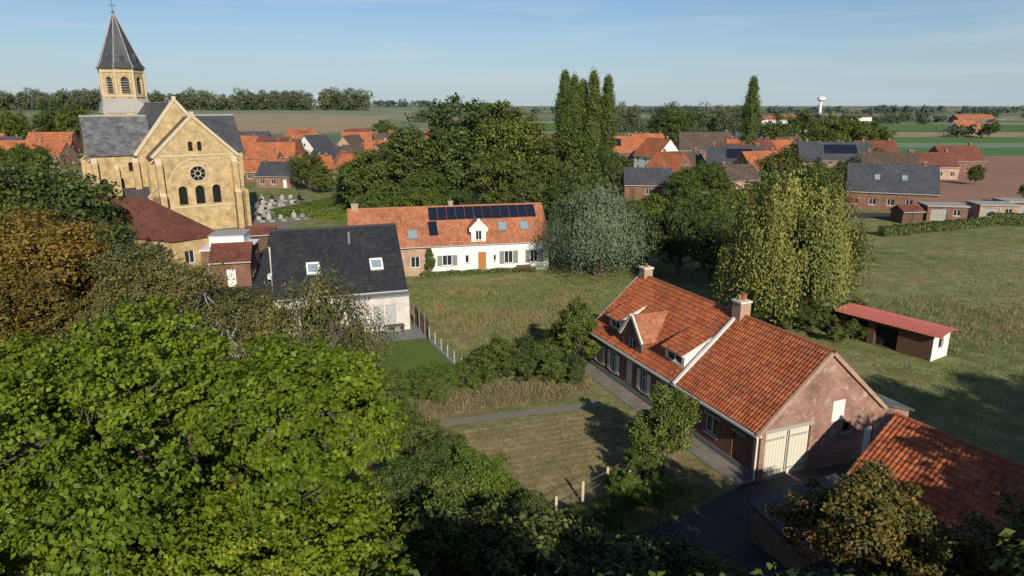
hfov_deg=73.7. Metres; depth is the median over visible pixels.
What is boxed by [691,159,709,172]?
broadleaf tree
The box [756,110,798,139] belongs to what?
broadleaf tree
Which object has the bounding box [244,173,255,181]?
walls
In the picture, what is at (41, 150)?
broadleaf tree
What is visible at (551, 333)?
young tree
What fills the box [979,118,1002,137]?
broadleaf tree
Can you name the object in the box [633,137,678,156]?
roof
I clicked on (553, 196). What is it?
broadleaf tree
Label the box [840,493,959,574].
maple tree
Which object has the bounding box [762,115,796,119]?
roof
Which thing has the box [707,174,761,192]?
walls
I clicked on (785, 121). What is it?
walls
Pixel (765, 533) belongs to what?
slate shed
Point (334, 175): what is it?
broadleaf tree
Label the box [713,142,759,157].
roof fittings
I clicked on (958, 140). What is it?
crop field
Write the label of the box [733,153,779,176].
walls
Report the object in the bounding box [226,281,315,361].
birch tree
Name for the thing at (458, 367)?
shrub
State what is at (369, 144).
roof
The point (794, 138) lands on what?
roof
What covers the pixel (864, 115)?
roof
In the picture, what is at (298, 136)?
roof
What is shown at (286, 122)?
stubble field
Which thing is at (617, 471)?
shrub
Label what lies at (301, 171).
broadleaf tree
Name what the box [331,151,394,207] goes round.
broadleaf tree
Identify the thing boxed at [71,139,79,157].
walls
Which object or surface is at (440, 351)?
concrete edging
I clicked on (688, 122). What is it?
broadleaf tree
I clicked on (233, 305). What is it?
rowan tree
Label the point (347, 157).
roof
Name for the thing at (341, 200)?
clipped hedge
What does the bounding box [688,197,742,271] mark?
hedgerow tree
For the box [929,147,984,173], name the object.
walls
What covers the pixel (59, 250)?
autumn tree
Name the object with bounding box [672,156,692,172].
walls
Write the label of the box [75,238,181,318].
rowan tree
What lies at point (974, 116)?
roof
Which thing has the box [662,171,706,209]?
broadleaf tree
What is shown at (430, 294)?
meadow grass
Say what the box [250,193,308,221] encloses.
gravestones
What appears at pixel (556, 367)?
shrub
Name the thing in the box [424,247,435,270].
climbing ivy
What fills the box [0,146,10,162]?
broadleaf tree
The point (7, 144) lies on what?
roof
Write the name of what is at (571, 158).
broadleaf tree
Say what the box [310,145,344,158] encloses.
roof
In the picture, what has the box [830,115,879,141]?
broadleaf tree
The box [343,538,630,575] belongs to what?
orchard tree
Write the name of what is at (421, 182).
broadleaf tree
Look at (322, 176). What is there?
broadleaf tree
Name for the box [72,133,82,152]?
walls
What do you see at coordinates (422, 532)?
elder shrub
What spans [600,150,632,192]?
broadleaf tree
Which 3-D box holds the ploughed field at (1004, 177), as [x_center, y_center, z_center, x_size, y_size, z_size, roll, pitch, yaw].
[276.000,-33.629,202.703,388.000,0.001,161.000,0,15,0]
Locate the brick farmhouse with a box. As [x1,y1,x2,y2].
[588,263,914,481]
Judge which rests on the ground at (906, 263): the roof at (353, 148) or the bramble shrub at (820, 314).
the bramble shrub at (820, 314)
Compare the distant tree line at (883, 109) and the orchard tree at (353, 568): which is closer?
the orchard tree at (353, 568)
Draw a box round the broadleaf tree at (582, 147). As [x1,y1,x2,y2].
[535,126,601,193]
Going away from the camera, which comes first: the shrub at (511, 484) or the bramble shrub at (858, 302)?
the shrub at (511, 484)
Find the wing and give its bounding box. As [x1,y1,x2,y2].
[267,235,274,302]
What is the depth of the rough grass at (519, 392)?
48.27 m
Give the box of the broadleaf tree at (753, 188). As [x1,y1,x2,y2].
[739,171,797,195]
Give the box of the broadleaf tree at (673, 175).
[666,166,698,196]
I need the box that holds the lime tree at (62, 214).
[1,193,145,293]
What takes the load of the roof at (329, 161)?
on the walls
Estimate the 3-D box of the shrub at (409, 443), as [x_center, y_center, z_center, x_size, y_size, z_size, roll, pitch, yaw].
[-5.745,8.668,38.902,4.127,3.541,3.048,10,18,33]
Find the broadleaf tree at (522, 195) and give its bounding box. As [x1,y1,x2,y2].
[494,179,551,215]
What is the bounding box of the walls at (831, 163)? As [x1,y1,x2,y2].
[792,143,852,167]
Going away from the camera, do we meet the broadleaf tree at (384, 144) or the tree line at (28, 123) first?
the broadleaf tree at (384, 144)
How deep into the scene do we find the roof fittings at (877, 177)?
134.21 m
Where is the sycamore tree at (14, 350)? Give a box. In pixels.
[0,330,160,575]
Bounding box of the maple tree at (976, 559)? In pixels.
[932,491,1023,575]
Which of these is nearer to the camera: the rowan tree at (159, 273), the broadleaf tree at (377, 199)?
the rowan tree at (159, 273)
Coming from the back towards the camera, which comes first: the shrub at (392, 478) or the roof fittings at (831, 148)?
the roof fittings at (831, 148)
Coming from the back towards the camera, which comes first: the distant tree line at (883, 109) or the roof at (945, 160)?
the distant tree line at (883, 109)
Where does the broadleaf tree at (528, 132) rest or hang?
on the ground at (906, 263)
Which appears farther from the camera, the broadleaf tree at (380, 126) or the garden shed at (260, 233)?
the broadleaf tree at (380, 126)
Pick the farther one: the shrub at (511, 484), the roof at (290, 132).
the roof at (290, 132)
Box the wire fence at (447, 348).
[429,327,469,380]
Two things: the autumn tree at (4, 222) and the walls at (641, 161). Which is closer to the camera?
the autumn tree at (4, 222)
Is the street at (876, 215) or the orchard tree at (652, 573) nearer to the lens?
the orchard tree at (652, 573)
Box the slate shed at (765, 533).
[747,473,840,568]
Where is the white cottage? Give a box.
[347,198,549,275]
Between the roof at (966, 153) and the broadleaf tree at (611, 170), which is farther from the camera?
the roof at (966, 153)
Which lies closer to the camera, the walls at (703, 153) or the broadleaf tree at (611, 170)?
the broadleaf tree at (611, 170)
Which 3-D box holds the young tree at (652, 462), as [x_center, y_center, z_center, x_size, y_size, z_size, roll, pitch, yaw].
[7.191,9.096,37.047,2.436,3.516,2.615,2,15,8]
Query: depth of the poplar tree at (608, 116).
199.39 m
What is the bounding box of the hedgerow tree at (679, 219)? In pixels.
[641,196,712,276]
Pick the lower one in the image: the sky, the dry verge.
the dry verge
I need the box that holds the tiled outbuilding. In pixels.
[845,412,1023,572]
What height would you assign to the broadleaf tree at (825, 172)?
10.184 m
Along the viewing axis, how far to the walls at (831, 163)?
198.21 m
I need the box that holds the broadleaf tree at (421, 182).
[391,169,453,205]
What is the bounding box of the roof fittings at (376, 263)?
[306,232,383,274]
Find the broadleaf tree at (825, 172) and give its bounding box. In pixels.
[799,162,845,197]
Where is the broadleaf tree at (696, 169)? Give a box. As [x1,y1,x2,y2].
[686,167,703,190]
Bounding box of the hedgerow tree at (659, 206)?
[624,192,677,264]
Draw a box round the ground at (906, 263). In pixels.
[0,105,1023,575]
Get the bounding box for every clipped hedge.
[269,196,338,219]
[299,207,346,219]
[335,197,350,206]
[335,202,359,213]
[420,266,536,277]
[876,216,994,236]
[986,211,1023,225]
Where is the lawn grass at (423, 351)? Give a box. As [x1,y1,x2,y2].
[372,322,463,398]
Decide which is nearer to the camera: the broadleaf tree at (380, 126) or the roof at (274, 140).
the roof at (274, 140)
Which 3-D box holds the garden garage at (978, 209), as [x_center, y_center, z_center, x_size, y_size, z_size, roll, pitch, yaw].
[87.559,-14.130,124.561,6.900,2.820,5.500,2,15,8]
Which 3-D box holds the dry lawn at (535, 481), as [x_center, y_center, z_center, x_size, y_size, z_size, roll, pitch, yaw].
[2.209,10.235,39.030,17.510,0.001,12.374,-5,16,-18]
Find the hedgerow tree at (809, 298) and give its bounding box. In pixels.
[777,272,826,306]
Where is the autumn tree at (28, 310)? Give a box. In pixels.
[0,262,93,416]
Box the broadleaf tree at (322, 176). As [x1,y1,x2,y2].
[307,165,336,193]
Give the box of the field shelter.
[834,303,961,360]
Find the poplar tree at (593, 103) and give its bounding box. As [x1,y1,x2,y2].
[582,67,604,165]
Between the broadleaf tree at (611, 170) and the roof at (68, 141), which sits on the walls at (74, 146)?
the roof at (68, 141)
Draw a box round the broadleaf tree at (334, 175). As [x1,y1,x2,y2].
[331,165,344,185]
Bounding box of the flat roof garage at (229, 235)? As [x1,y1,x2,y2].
[199,229,259,274]
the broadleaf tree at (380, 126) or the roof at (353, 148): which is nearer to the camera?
the roof at (353, 148)
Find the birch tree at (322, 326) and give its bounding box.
[264,249,378,351]
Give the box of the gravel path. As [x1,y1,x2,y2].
[416,400,602,432]
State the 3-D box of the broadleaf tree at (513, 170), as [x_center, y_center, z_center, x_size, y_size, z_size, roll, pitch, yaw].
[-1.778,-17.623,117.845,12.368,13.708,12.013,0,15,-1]
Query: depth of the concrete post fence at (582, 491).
35.27 m
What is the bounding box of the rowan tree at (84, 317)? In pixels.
[44,296,192,464]
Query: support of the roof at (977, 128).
on the walls
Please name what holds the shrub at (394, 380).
on the ground at (906, 263)
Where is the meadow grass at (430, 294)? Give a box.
[408,274,627,382]
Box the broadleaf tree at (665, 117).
[645,105,687,143]
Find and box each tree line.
[0,114,81,138]
[359,98,1023,113]
[610,101,775,135]
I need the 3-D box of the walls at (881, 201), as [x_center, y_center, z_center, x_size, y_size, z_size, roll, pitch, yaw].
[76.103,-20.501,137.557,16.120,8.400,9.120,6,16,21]
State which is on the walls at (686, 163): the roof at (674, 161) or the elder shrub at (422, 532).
the roof at (674, 161)
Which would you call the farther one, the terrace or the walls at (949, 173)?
the walls at (949, 173)
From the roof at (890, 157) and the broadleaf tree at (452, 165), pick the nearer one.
the broadleaf tree at (452, 165)
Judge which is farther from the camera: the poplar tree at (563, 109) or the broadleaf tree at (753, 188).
the poplar tree at (563, 109)
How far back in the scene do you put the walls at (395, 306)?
61.94 m
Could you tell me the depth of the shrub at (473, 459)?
34.34 m
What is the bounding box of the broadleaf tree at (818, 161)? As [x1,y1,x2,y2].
[805,157,836,179]
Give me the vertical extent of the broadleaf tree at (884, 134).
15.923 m
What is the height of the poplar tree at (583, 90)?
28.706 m
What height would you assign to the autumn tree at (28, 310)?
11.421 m
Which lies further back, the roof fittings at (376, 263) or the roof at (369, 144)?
the roof at (369, 144)
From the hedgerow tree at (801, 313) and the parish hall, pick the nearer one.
the hedgerow tree at (801, 313)
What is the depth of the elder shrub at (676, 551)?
25.87 m
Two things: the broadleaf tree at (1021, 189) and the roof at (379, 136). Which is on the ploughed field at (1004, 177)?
the broadleaf tree at (1021, 189)
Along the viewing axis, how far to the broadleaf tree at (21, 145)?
200.78 m
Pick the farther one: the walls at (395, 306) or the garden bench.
the garden bench
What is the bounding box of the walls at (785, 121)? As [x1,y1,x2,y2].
[757,120,789,123]
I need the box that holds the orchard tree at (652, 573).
[648,570,664,575]
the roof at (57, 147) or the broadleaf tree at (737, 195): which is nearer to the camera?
the broadleaf tree at (737, 195)
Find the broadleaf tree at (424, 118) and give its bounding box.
[402,99,479,186]
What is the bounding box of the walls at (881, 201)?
[843,174,938,209]
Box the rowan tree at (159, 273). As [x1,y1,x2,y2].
[69,250,261,363]
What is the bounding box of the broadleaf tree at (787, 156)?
[753,145,810,190]
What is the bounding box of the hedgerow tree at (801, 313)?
[771,291,814,331]
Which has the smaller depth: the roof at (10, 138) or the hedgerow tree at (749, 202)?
the hedgerow tree at (749, 202)
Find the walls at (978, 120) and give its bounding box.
[948,115,994,122]
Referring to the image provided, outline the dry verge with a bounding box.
[421,383,596,418]
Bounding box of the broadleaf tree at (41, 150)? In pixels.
[23,144,55,171]
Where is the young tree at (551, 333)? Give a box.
[542,309,589,352]
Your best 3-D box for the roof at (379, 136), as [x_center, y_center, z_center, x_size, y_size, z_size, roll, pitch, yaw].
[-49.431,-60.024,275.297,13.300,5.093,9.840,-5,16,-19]
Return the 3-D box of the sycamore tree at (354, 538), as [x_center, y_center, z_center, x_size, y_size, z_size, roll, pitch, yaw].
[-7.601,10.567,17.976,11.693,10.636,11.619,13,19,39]
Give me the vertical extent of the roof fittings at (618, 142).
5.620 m
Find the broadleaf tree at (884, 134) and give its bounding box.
[854,117,897,139]
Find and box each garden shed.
[245,225,276,248]
[831,196,855,213]
[889,204,925,223]
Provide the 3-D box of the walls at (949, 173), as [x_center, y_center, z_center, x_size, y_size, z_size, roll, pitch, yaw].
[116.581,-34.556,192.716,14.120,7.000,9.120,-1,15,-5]
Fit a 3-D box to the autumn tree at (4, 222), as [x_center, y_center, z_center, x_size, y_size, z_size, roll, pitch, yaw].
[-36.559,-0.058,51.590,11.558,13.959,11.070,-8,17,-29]
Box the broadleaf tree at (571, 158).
[524,131,593,193]
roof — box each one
[0,136,24,139]
[0,140,43,154]
[25,132,80,141]
[34,142,77,156]
[38,138,78,148]
[238,131,270,136]
[240,136,257,149]
[243,150,284,159]
[243,159,286,172]
[249,142,296,157]
[254,161,298,176]
[256,136,289,141]
[266,139,303,146]
[269,223,407,301]
[275,140,306,153]
[285,128,317,138]
[292,134,320,138]
[298,130,311,133]
[299,155,335,171]
[301,134,334,147]
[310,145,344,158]
[335,135,363,145]
[335,153,359,167]
[341,132,375,139]
[342,145,363,153]
[344,128,372,131]
[364,140,388,151]
[372,133,396,139]
[613,136,637,151]
[621,167,671,185]
[630,133,664,146]
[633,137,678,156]
[646,152,693,171]
[662,151,705,165]
[677,132,734,150]
[706,145,763,165]
[712,143,749,145]
[722,164,760,181]
[726,139,763,143]
[732,150,784,169]
[735,132,770,138]
[749,139,778,151]
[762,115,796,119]
[771,139,793,154]
[772,136,802,141]
[794,141,871,161]
[843,163,939,195]
[847,114,871,116]
[853,140,899,151]
[860,151,918,164]
[914,152,960,167]
[928,145,985,161]
[949,114,994,118]
[949,120,974,125]
[957,123,980,129]
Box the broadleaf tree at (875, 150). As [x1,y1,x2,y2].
[872,148,884,151]
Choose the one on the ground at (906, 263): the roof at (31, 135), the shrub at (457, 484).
the shrub at (457, 484)
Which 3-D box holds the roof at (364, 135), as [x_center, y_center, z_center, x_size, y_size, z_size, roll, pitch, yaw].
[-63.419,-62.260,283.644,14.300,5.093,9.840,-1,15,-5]
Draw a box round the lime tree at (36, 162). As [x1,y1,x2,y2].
[0,154,112,214]
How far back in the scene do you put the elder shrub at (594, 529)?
27.01 m
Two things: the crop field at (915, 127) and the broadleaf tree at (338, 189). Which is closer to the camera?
the broadleaf tree at (338, 189)
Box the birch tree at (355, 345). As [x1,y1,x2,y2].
[333,301,410,397]
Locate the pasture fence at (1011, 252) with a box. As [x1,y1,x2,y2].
[966,251,1021,261]
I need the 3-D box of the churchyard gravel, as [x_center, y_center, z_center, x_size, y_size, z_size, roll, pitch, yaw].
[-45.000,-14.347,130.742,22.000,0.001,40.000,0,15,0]
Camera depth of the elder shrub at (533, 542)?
24.51 m
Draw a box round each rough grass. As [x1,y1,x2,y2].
[391,478,718,540]
[410,379,599,419]
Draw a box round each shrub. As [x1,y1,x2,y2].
[365,449,460,519]
[378,409,445,469]
[381,366,412,394]
[381,490,503,575]
[385,392,419,445]
[396,363,435,402]
[411,428,468,487]
[413,360,455,389]
[418,443,511,501]
[422,374,449,404]
[423,463,492,521]
[435,494,548,575]
[446,359,483,390]
[460,465,527,524]
[462,504,611,575]
[468,334,521,384]
[469,344,504,380]
[502,332,546,384]
[502,489,557,533]
[520,517,619,575]
[534,338,568,384]
[557,353,588,384]
[559,504,596,534]
[581,533,670,575]
[590,497,624,529]
[591,529,715,575]
[601,466,626,492]
[603,470,654,507]
[638,471,677,502]
[673,548,748,575]
[794,301,830,334]
[816,302,840,328]
[824,323,850,343]
[839,295,868,321]
[841,317,868,339]
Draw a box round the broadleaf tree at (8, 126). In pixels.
[0,108,29,136]
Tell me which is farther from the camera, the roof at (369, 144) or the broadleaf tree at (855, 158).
the roof at (369, 144)
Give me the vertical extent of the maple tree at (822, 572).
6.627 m
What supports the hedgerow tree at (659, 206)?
on the ground at (906, 263)
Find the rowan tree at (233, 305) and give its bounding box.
[181,286,294,370]
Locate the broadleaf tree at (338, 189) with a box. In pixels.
[328,157,362,203]
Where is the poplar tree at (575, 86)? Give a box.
[567,73,584,138]
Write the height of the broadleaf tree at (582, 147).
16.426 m
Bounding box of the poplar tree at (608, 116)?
[597,73,619,160]
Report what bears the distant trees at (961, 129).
on the ground at (906, 263)
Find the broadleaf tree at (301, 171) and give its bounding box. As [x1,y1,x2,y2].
[284,150,326,190]
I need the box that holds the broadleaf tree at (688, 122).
[656,108,698,145]
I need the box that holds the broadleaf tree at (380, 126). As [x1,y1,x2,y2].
[370,120,396,132]
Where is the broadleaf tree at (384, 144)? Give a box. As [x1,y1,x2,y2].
[366,141,393,191]
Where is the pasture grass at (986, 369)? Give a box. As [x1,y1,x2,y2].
[848,261,1023,458]
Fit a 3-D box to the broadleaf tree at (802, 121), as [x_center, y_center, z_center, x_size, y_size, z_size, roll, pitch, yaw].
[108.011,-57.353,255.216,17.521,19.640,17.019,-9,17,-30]
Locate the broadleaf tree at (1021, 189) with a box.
[1015,184,1023,196]
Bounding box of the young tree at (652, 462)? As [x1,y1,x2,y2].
[622,423,666,478]
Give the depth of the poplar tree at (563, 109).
195.90 m
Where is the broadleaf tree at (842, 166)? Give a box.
[829,160,846,185]
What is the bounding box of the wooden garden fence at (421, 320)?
[413,305,429,337]
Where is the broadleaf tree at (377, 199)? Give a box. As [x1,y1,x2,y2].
[356,182,409,207]
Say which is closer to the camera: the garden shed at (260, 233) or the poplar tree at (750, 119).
the garden shed at (260, 233)
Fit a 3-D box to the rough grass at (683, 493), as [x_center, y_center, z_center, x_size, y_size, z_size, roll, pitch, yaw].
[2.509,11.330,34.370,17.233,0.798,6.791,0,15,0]
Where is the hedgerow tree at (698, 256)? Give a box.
[675,212,737,282]
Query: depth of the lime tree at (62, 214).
58.30 m
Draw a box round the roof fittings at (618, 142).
[612,133,629,145]
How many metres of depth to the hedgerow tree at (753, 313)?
61.08 m
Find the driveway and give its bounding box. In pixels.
[617,460,940,575]
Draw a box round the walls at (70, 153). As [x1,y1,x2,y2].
[53,143,78,167]
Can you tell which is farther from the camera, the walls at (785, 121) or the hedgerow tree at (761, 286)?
the walls at (785, 121)
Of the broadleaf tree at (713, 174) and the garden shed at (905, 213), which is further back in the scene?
the broadleaf tree at (713, 174)
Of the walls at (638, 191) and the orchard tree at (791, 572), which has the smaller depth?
the orchard tree at (791, 572)
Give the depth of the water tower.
1445.56 m
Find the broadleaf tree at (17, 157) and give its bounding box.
[0,147,52,174]
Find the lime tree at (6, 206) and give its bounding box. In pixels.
[0,181,37,230]
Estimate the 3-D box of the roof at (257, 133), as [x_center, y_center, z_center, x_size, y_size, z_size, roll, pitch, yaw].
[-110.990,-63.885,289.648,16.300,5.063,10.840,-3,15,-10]
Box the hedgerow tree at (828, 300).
[802,268,851,304]
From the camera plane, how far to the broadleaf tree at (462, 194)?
103.81 m
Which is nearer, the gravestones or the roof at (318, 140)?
the gravestones
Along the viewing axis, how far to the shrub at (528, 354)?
50.20 m
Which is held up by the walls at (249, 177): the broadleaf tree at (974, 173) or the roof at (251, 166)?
the roof at (251, 166)
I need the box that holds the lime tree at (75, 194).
[0,151,142,240]
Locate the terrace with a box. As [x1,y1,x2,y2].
[365,325,427,343]
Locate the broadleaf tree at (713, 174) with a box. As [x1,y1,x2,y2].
[692,161,735,197]
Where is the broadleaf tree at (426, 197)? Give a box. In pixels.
[398,186,442,206]
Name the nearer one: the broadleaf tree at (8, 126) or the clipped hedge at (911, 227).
the clipped hedge at (911, 227)
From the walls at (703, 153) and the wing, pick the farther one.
the walls at (703, 153)
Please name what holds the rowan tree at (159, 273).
on the ground at (906, 263)
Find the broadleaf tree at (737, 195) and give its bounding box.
[704,182,749,218]
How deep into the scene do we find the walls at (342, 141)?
257.83 m
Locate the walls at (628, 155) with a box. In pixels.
[617,152,634,166]
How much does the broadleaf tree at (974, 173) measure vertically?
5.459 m
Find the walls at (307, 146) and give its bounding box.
[301,137,313,152]
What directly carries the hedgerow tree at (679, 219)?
on the ground at (906, 263)
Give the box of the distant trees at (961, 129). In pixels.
[414,102,1023,137]
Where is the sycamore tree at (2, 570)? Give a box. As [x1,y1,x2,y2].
[0,539,4,572]
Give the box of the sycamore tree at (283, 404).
[0,292,414,575]
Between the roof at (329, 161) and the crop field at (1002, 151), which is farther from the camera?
the crop field at (1002, 151)
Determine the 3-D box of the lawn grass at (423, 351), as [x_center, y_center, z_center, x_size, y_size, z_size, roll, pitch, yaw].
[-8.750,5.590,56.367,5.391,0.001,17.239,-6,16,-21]
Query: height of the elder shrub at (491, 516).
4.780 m
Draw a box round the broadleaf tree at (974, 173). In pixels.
[965,164,986,184]
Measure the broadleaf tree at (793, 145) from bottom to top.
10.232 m
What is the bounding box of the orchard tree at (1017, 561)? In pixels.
[983,528,1023,575]
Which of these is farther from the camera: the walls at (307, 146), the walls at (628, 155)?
the walls at (307, 146)
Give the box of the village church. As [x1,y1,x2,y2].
[78,2,251,228]
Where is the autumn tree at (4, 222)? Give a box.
[0,205,105,297]
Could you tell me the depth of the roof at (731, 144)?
208.02 m
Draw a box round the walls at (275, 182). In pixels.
[256,169,302,187]
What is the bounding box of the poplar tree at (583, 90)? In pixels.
[571,78,588,133]
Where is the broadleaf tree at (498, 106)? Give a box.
[450,99,532,190]
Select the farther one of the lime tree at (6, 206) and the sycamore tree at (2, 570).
the lime tree at (6, 206)
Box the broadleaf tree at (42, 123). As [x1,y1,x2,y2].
[28,99,64,131]
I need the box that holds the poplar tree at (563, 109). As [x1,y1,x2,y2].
[552,68,578,145]
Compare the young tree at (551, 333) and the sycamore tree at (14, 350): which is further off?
the young tree at (551, 333)
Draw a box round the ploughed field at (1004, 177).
[938,156,1023,204]
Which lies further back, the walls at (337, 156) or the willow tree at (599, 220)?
the walls at (337, 156)
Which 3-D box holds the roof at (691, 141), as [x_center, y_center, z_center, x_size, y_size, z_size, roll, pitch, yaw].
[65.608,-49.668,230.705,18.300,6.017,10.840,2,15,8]
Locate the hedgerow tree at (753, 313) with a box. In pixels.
[728,281,774,321]
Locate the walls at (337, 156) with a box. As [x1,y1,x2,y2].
[333,148,343,164]
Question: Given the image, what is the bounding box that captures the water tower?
[817,96,825,113]
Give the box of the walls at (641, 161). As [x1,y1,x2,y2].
[634,140,677,166]
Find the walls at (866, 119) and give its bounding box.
[844,114,871,120]
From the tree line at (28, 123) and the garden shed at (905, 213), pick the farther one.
the tree line at (28, 123)
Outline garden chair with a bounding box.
[394,326,399,335]
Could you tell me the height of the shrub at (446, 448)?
3.187 m
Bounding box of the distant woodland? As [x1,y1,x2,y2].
[0,86,374,110]
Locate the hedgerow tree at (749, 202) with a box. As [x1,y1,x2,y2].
[734,191,762,221]
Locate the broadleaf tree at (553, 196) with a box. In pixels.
[542,171,587,241]
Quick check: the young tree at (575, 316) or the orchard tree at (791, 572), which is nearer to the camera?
the orchard tree at (791, 572)
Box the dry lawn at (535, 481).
[400,408,729,523]
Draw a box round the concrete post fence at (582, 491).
[555,455,631,516]
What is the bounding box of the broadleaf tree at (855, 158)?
[846,154,860,163]
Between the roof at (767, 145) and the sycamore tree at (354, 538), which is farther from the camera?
the roof at (767, 145)
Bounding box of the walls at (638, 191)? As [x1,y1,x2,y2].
[621,173,671,197]
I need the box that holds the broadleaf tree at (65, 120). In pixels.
[48,104,91,139]
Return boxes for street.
[188,248,273,304]
[694,208,1021,219]
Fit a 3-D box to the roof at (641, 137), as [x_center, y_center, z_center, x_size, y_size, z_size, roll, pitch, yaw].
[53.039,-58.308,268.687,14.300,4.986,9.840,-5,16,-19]
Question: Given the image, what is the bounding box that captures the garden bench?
[516,264,530,272]
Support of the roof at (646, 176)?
on the walls at (638, 191)
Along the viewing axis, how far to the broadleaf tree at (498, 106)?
136.37 m
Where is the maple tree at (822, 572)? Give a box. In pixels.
[767,564,832,575]
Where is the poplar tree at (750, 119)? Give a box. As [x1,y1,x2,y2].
[738,75,761,143]
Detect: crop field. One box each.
[455,123,1023,130]
[804,137,1023,142]
[897,143,1023,147]
[899,148,1023,155]
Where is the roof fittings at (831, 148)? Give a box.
[805,138,864,153]
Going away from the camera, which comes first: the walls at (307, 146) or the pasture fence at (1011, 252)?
the pasture fence at (1011, 252)
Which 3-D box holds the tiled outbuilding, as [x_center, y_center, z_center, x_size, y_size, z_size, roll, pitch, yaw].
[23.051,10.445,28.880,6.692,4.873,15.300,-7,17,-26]
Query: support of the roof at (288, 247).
on the walls at (395, 306)
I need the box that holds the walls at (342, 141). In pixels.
[338,137,349,145]
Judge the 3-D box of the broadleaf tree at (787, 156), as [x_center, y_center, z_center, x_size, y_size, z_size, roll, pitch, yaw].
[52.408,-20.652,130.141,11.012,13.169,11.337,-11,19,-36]
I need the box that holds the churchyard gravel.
[231,199,344,228]
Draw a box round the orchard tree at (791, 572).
[689,562,886,575]
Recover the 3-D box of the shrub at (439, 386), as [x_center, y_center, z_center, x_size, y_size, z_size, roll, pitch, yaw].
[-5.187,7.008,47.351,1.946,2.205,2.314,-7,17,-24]
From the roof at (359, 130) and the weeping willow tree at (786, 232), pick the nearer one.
the weeping willow tree at (786, 232)
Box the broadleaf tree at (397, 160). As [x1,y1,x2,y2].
[356,122,444,200]
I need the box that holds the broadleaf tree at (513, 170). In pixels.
[466,147,533,203]
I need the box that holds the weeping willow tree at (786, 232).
[704,162,875,332]
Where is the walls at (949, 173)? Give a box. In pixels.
[940,168,958,179]
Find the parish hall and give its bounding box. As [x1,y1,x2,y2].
[98,195,214,273]
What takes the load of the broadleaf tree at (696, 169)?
on the ground at (906, 263)
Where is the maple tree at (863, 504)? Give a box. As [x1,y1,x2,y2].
[758,458,964,575]
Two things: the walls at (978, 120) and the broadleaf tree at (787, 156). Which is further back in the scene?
the walls at (978, 120)
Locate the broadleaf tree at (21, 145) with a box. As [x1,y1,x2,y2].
[7,143,30,162]
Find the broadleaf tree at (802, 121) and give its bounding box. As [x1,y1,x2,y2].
[783,109,823,140]
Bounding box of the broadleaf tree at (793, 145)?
[787,139,798,165]
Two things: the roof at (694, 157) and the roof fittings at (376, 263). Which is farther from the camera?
the roof at (694, 157)
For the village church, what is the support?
on the ground at (906, 263)
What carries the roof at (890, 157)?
on the walls
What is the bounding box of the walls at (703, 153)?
[677,138,706,160]
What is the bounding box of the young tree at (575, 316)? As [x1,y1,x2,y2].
[549,296,602,359]
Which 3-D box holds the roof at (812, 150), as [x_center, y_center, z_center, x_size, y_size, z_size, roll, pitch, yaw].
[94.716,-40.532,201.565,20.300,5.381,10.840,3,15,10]
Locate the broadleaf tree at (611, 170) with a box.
[587,146,623,192]
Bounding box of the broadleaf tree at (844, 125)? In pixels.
[806,113,853,141]
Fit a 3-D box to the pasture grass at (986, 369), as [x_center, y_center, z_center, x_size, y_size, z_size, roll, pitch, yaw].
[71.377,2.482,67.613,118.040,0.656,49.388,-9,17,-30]
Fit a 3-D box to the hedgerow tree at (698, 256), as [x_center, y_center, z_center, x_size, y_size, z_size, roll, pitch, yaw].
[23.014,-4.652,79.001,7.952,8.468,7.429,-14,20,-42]
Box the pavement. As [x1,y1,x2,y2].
[584,360,754,486]
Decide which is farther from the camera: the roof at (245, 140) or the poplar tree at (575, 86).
the roof at (245, 140)
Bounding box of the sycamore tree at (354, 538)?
[21,472,415,575]
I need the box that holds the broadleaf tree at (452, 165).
[411,92,510,204]
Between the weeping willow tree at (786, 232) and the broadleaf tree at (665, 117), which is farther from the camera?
the broadleaf tree at (665, 117)
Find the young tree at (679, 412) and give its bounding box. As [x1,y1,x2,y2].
[624,382,702,475]
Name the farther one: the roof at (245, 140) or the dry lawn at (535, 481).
the roof at (245, 140)
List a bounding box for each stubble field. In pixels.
[12,114,390,132]
[598,132,1023,136]
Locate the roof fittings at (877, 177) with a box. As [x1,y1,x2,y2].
[874,160,927,180]
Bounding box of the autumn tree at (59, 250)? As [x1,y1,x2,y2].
[0,204,127,340]
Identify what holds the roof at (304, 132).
on the walls
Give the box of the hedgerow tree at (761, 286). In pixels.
[735,272,778,317]
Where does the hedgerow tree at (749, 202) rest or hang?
on the ground at (906, 263)
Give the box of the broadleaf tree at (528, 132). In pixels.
[461,107,568,189]
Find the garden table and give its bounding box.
[385,323,404,334]
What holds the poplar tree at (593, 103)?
on the ground at (906, 263)
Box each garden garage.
[917,201,970,220]
[965,200,1022,218]
[991,198,1023,213]
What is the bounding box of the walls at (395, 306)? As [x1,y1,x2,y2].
[275,291,409,334]
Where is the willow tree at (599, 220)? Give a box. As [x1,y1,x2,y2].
[531,177,665,282]
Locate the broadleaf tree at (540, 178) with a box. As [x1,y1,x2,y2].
[520,153,578,210]
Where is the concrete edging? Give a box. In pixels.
[428,338,467,381]
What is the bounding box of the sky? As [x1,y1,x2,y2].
[0,0,1023,105]
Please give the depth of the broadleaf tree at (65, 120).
332.12 m
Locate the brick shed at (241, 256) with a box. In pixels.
[208,241,256,287]
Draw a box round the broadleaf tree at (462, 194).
[441,186,486,205]
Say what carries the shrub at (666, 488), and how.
on the dry lawn at (535, 481)

